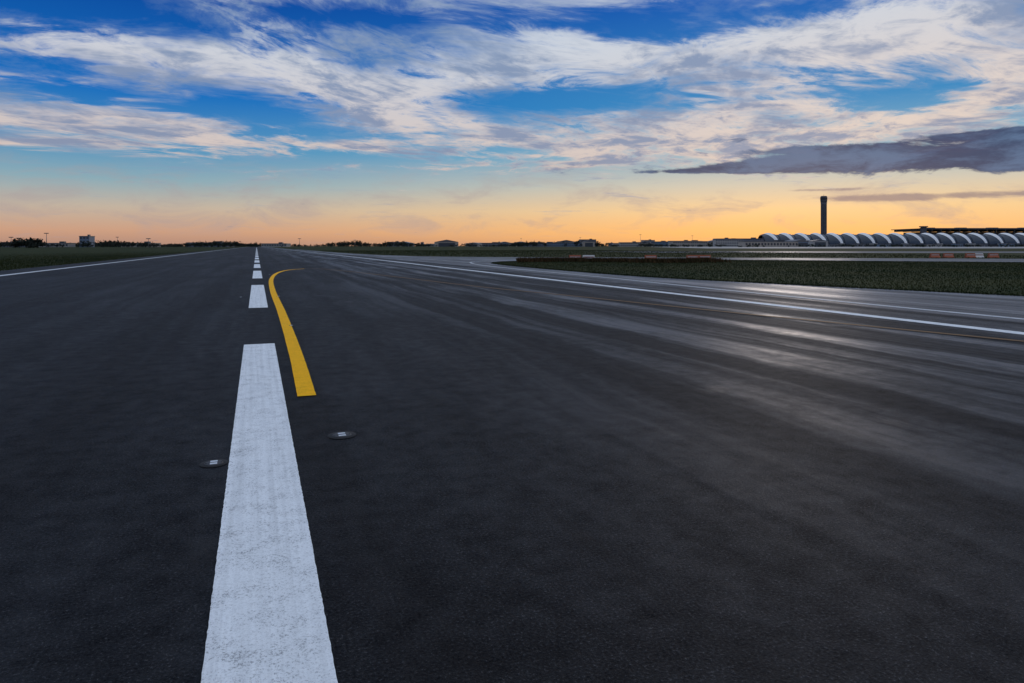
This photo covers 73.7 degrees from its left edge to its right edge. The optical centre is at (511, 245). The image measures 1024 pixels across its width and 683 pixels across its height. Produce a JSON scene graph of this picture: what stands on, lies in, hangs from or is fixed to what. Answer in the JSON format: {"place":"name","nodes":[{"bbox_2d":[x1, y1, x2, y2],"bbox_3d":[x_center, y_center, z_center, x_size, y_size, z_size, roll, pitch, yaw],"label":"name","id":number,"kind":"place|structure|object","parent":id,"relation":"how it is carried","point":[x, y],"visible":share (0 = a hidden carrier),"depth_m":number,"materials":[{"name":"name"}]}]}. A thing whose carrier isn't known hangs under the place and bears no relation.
{"place":"outdoors","nodes":[
{"label":"outdoors","id":0,"kind":"place"},
{"bbox_2d":[0,246,247,270],"bbox_3d":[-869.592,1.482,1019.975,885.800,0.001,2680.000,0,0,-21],"label":"grass field","id":1,"kind":"structure","parent":0,"point":[4,251],"depth_m":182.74,"materials":[{"name":"green plant"}]},
{"bbox_2d":[8,237,46,247],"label":"tree clump","id":2,"kind":"object","parent":1,"relation":"on","point":[30,242],"visible":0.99,"depth_m":496.42,"materials":[{"name":"green plant"}]},
{"bbox_2d":[39,243,75,246],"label":"walls","id":3,"kind":"structure","parent":1,"relation":"on","point":[71,244],"depth_m":892.50,"materials":[{"name":"grey concrete"}]},
{"bbox_2d":[79,236,94,246],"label":"walls","id":4,"kind":"structure","parent":1,"relation":"on","point":[91,239],"depth_m":894.00,"materials":[{"name":"white concrete"}]},
{"bbox_2d":[186,241,234,246],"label":"warehouse","id":5,"kind":"structure","parent":1,"relation":"on","point":[208,245],"depth_m":985.00,"materials":[{"name":"metal"}]},
{"bbox_2d":[0,246,1023,682],"bbox_3d":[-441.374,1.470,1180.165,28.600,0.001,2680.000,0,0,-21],"label":"runway","id":6,"kind":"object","parent":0,"point":[510,484],"visible":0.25,"depth_m":4.39,"materials":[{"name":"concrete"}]},
{"bbox_2d":[0,248,234,275],"bbox_3d":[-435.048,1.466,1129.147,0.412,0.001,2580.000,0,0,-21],"label":"runway edge line","id":7,"kind":"object","parent":6,"relation":"on","point":[87,265],"visible":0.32,"depth_m":48.75,"materials":[{"name":"white paint"}]},
{"bbox_2d":[199,459,227,467],"bbox_3d":[-2.012,1.462,4.607,0.180,0.008,0.180,0,0,-21],"label":"inset runway light","id":8,"kind":"object","parent":6,"relation":"on","point":[214,463],"visible":1,"depth_m":4.60,"materials":[{"name":"metal"}]},
{"bbox_2d":[201,249,337,682],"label":"runway centerline marking","id":9,"kind":"object","parent":6,"relation":"on","point":[267,620],"visible":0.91,"depth_m":3.18,"materials":[{"name":"white paint"}]},
{"bbox_2d":[269,269,315,395],"bbox_3d":[-8.376,1.462,25.093,1.638,0.001,38.968,0,0,-17],"label":"taxi lead line","id":10,"kind":"object","parent":6,"relation":"on","point":[303,382],"visible":0.95,"depth_m":9.29,"materials":[{"name":"yellow paint"}]},
{"bbox_2d":[328,431,355,438],"bbox_3d":[-1.318,1.462,5.294,0.216,0.008,0.216,0,0,-21],"label":"inset runway light","id":11,"kind":"object","parent":6,"relation":"on","point":[342,435],"visible":1,"depth_m":5.28,"materials":[{"name":"metal"}]},
{"bbox_2d":[278,248,1023,334],"bbox_3d":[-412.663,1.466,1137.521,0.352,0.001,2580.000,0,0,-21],"label":"runway edge line","id":12,"kind":"object","parent":6,"relation":"on","point":[972,327],"visible":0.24,"depth_m":16.27,"materials":[{"name":"white paint"}]},
{"bbox_2d":[328,269,1023,341],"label":"worn taxi line","id":13,"kind":"object","parent":6,"relation":"on","point":[739,313],"visible":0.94,"depth_m":14.36,"materials":[{"name":"yellow paint"}]},
{"bbox_2d":[0,0,1023,245],"label":"sky","id":14,"kind":"structure","parent":0,"point":[319,122],"materials":[{"name":"blue"}]},
{"bbox_2d":[522,243,546,246],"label":"walls","id":15,"kind":"structure","parent":0,"point":[541,244],"depth_m":1472.11,"materials":[{"name":"grey concrete"}]},
{"bbox_2d":[275,246,1023,258],"bbox_3d":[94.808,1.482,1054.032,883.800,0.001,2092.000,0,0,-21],"label":"grass field","id":16,"kind":"structure","parent":0,"point":[368,248],"depth_m":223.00,"materials":[{"name":"green plant"}]},
{"bbox_2d":[261,244,290,246],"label":"walls","id":17,"kind":"structure","parent":16,"relation":"on","point":[288,245],"depth_m":1090.00,"materials":[{"name":"grey concrete"}]},
{"bbox_2d":[262,244,285,245],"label":"windows","id":18,"kind":"structure","parent":17,"relation":"attached to","point":[274,244],"depth_m":1089.87,"materials":[{"name":"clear glass"}]},
{"bbox_2d":[261,243,290,243],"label":"roof","id":19,"kind":"structure","parent":17,"relation":"on","point":[275,243],"depth_m":1089.60,"materials":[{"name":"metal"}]},
{"bbox_2d":[434,240,457,246],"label":"hangar","id":20,"kind":"structure","parent":16,"relation":"on","point":[444,243],"depth_m":1565.50,"materials":[{"name":"metal"}]},
{"bbox_2d":[438,243,454,246],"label":"hangar doors","id":21,"kind":"structure","parent":20,"relation":"in","point":[439,244],"depth_m":1565.05,"materials":[{"name":"metal"}]},
{"bbox_2d":[468,242,481,246],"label":"hangar","id":22,"kind":"structure","parent":16,"relation":"on","point":[475,243],"depth_m":1599.04,"materials":[{"name":"metal"}]},
{"bbox_2d":[482,243,502,246],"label":"walls","id":23,"kind":"structure","parent":16,"relation":"on","point":[485,244],"depth_m":1753.06,"materials":[{"name":"grey concrete"}]},
{"bbox_2d":[547,243,581,246],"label":"walls","id":24,"kind":"structure","parent":16,"relation":"on","point":[559,244],"depth_m":1393.64,"materials":[{"name":"grey concrete"}]},
{"bbox_2d":[548,243,581,245],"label":"windows","id":25,"kind":"structure","parent":24,"relation":"attached to","point":[564,243],"depth_m":1393.21,"materials":[{"name":"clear glass"}]},
{"bbox_2d":[557,240,573,242],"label":"hangar","id":26,"kind":"structure","parent":16,"relation":"on","point":[566,241],"depth_m":1879.50,"materials":[{"name":"metal"}]},
{"bbox_2d":[582,241,594,246],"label":"hangar","id":27,"kind":"structure","parent":16,"relation":"on","point":[588,243],"depth_m":1356.46,"materials":[{"name":"metal"}]},
{"bbox_2d":[585,243,592,246],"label":"hangar doors","id":28,"kind":"structure","parent":27,"relation":"in","point":[586,244],"depth_m":1356.42,"materials":[{"name":"metal"}]},
{"bbox_2d":[619,243,639,246],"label":"walls","id":29,"kind":"structure","parent":16,"relation":"on","point":[624,244],"depth_m":1362.52,"materials":[{"name":"grey concrete"}]},
{"bbox_2d":[743,239,763,240],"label":"walls","id":30,"kind":"structure","parent":16,"relation":"on","point":[753,240],"depth_m":1281.00,"materials":[{"name":"grey concrete"}]},
{"bbox_2d":[929,253,940,257],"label":"traffic barrier","id":31,"kind":"object","parent":16,"relation":"on","point":[934,255],"visible":1,"depth_m":85.52,"materials":[{"name":"red plastic"}]},
{"bbox_2d":[942,253,953,257],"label":"traffic barrier","id":32,"kind":"object","parent":16,"relation":"on","point":[949,255],"visible":0.98,"depth_m":85.37,"materials":[{"name":"red plastic"}]},
{"bbox_2d":[964,253,975,257],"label":"traffic barrier","id":33,"kind":"object","parent":16,"relation":"on","point":[970,255],"visible":0.96,"depth_m":85.76,"materials":[{"name":"red plastic"}]},
{"bbox_2d":[975,253,983,257],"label":"traffic barrier","id":34,"kind":"object","parent":16,"relation":"on","point":[979,255],"visible":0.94,"depth_m":86.31,"materials":[{"name":"white plastic"}]},
{"bbox_2d":[987,253,998,257],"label":"traffic barrier","id":35,"kind":"object","parent":16,"relation":"on","point":[993,255],"visible":0.96,"depth_m":85.90,"materials":[{"name":"red plastic"}]},
{"bbox_2d":[294,249,1023,318],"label":"taxiway","id":36,"kind":"structure","parent":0,"point":[1012,306],"depth_m":22.60,"materials":[{"name":"grey asphalt"}]},
{"bbox_2d":[583,255,594,258],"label":"traffic barrier","id":37,"kind":"object","parent":36,"relation":"on","point":[588,256],"visible":0.52,"depth_m":69.41,"materials":[{"name":"white plastic"}]},
{"bbox_2d":[469,259,1022,318],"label":"taxiway edge line","id":38,"kind":"object","parent":36,"relation":"on","point":[793,296],"visible":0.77,"depth_m":19.06,"materials":[{"name":"white paint"}]},
{"bbox_2d":[669,241,706,246],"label":"walls","id":39,"kind":"structure","parent":0,"point":[685,243],"depth_m":1299.11,"materials":[{"name":"grey concrete"}]},
{"bbox_2d":[673,242,706,245],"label":"windows","id":40,"kind":"structure","parent":39,"relation":"attached to","point":[691,242],"depth_m":1298.97,"materials":[{"name":"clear glass"}]},
{"bbox_2d":[713,240,740,246],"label":"walls","id":41,"kind":"structure","parent":0,"point":[724,242],"depth_m":1241.00,"materials":[{"name":"grey concrete"}]},
{"bbox_2d":[712,239,742,239],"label":"roof","id":42,"kind":"structure","parent":41,"relation":"on","point":[727,239],"depth_m":1240.60,"materials":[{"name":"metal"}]},
{"bbox_2d":[716,240,742,245],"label":"windows","id":43,"kind":"structure","parent":41,"relation":"attached to","point":[728,243],"depth_m":1240.87,"materials":[{"name":"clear glass"}]},
{"bbox_2d":[738,242,797,246],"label":"walls","id":44,"kind":"structure","parent":0,"point":[743,244],"depth_m":891.52,"materials":[{"name":"grey concrete"}]},
{"bbox_2d":[738,241,798,241],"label":"roof","id":45,"kind":"structure","parent":44,"relation":"on","point":[768,241],"depth_m":890.99,"materials":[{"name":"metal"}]},
{"bbox_2d":[746,243,797,244],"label":"windows","id":46,"kind":"structure","parent":44,"relation":"attached to","point":[771,243],"depth_m":891.17,"materials":[{"name":"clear glass"}]},
{"bbox_2d":[597,251,1023,252],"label":"taxiway","id":47,"kind":"structure","parent":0,"point":[851,251],"depth_m":181.26,"materials":[{"name":"grey asphalt"}]},
{"bbox_2d":[675,247,1023,247],"bbox_3d":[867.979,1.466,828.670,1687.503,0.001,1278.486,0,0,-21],"label":"apron","id":48,"kind":"object","parent":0,"point":[849,247],"visible":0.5,"depth_m":650.68,"materials":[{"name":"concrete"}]},
{"bbox_2d":[787,240,807,246],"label":"hangar","id":49,"kind":"structure","parent":48,"relation":"on","point":[804,243],"depth_m":1141.86,"materials":[{"name":"metal"}]},
{"bbox_2d":[798,243,807,246],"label":"hangar doors","id":50,"kind":"structure","parent":49,"relation":"in","point":[804,244],"depth_m":1141.94,"materials":[{"name":"metal"}]},
{"bbox_2d":[808,240,827,246],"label":"hangar","id":51,"kind":"structure","parent":48,"relation":"on","point":[820,242],"depth_m":984.29,"materials":[{"name":"metal"}]},
{"bbox_2d":[815,242,825,246],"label":"hangar doors","id":52,"kind":"structure","parent":51,"relation":"in","point":[816,243],"depth_m":983.70,"materials":[{"name":"metal"}]},
{"bbox_2d":[758,233,1023,246],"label":"terminal concourse","id":53,"kind":"structure","parent":48,"relation":"on","point":[989,239],"depth_m":1281.58,"materials":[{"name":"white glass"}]},
{"bbox_2d":[849,244,867,246],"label":"walls","id":54,"kind":"structure","parent":0,"point":[858,244],"depth_m":1147.93,"materials":[{"name":"grey concrete"}]},
{"label":"ground","id":55,"kind":"structure","parent":0,"visible":0},
{"bbox_2d":[0,240,1023,246],"bbox_3d":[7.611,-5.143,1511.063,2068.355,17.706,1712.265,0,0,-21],"label":"distant trees","id":56,"kind":"object","parent":55,"relation":"on","point":[109,243],"visible":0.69,"depth_m":953.48,"materials":[{"name":"green plant"}]},
{"bbox_2d":[652,242,667,244],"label":"walls","id":57,"kind":"structure","parent":55,"relation":"on","point":[658,243],"depth_m":1926.69,"materials":[{"name":"grey concrete"}]},
{"bbox_2d":[491,259,1023,295],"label":"grass island","id":58,"kind":"structure","parent":55,"relation":"on","point":[801,277],"depth_m":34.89,"materials":[{"name":"green plant"}]},
{"bbox_2d":[516,257,730,262],"bbox_3d":[9.971,1.249,63.673,19.504,0.442,14.129,0,0,4],"label":"dry scrub","id":59,"kind":"object","parent":58,"relation":"on","point":[630,260],"visible":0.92,"depth_m":62.00,"materials":[{"name":"plant"}]},
{"bbox_2d":[645,255,656,258],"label":"traffic barrier","id":60,"kind":"object","parent":58,"relation":"on","point":[650,256],"visible":0.65,"depth_m":69.84,"materials":[{"name":"red plastic"}]},
{"bbox_2d":[686,255,698,258],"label":"traffic barrier","id":61,"kind":"object","parent":58,"relation":"on","point":[693,256],"visible":0.59,"depth_m":69.90,"materials":[{"name":"red plastic"}]},
{"bbox_2d":[820,196,826,234],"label":"control tower","id":62,"kind":"structure","parent":55,"relation":"on","point":[823,200],"depth_m":1763.28,"materials":[{"name":"concrete"}]},
{"bbox_2d":[919,226,927,233],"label":"corner tower","id":63,"kind":"structure","parent":55,"relation":"on","point":[923,229],"depth_m":1545.50,"materials":[{"name":"concrete"}]},
{"bbox_2d":[903,232,1022,234],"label":"glass walls","id":64,"kind":"structure","parent":55,"relation":"on","point":[949,233],"depth_m":1590.00,"materials":[{"name":"grey glass"}]},
{"bbox_2d":[894,229,1023,231],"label":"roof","id":65,"kind":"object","parent":64,"relation":"on","point":[970,230],"visible":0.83,"depth_m":1585.22,"materials":[{"name":"metal"}]},
{"bbox_2d":[927,228,1023,228],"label":"roof fascia","id":66,"kind":"structure","parent":65,"relation":"on","point":[975,228],"depth_m":1558.80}
]}

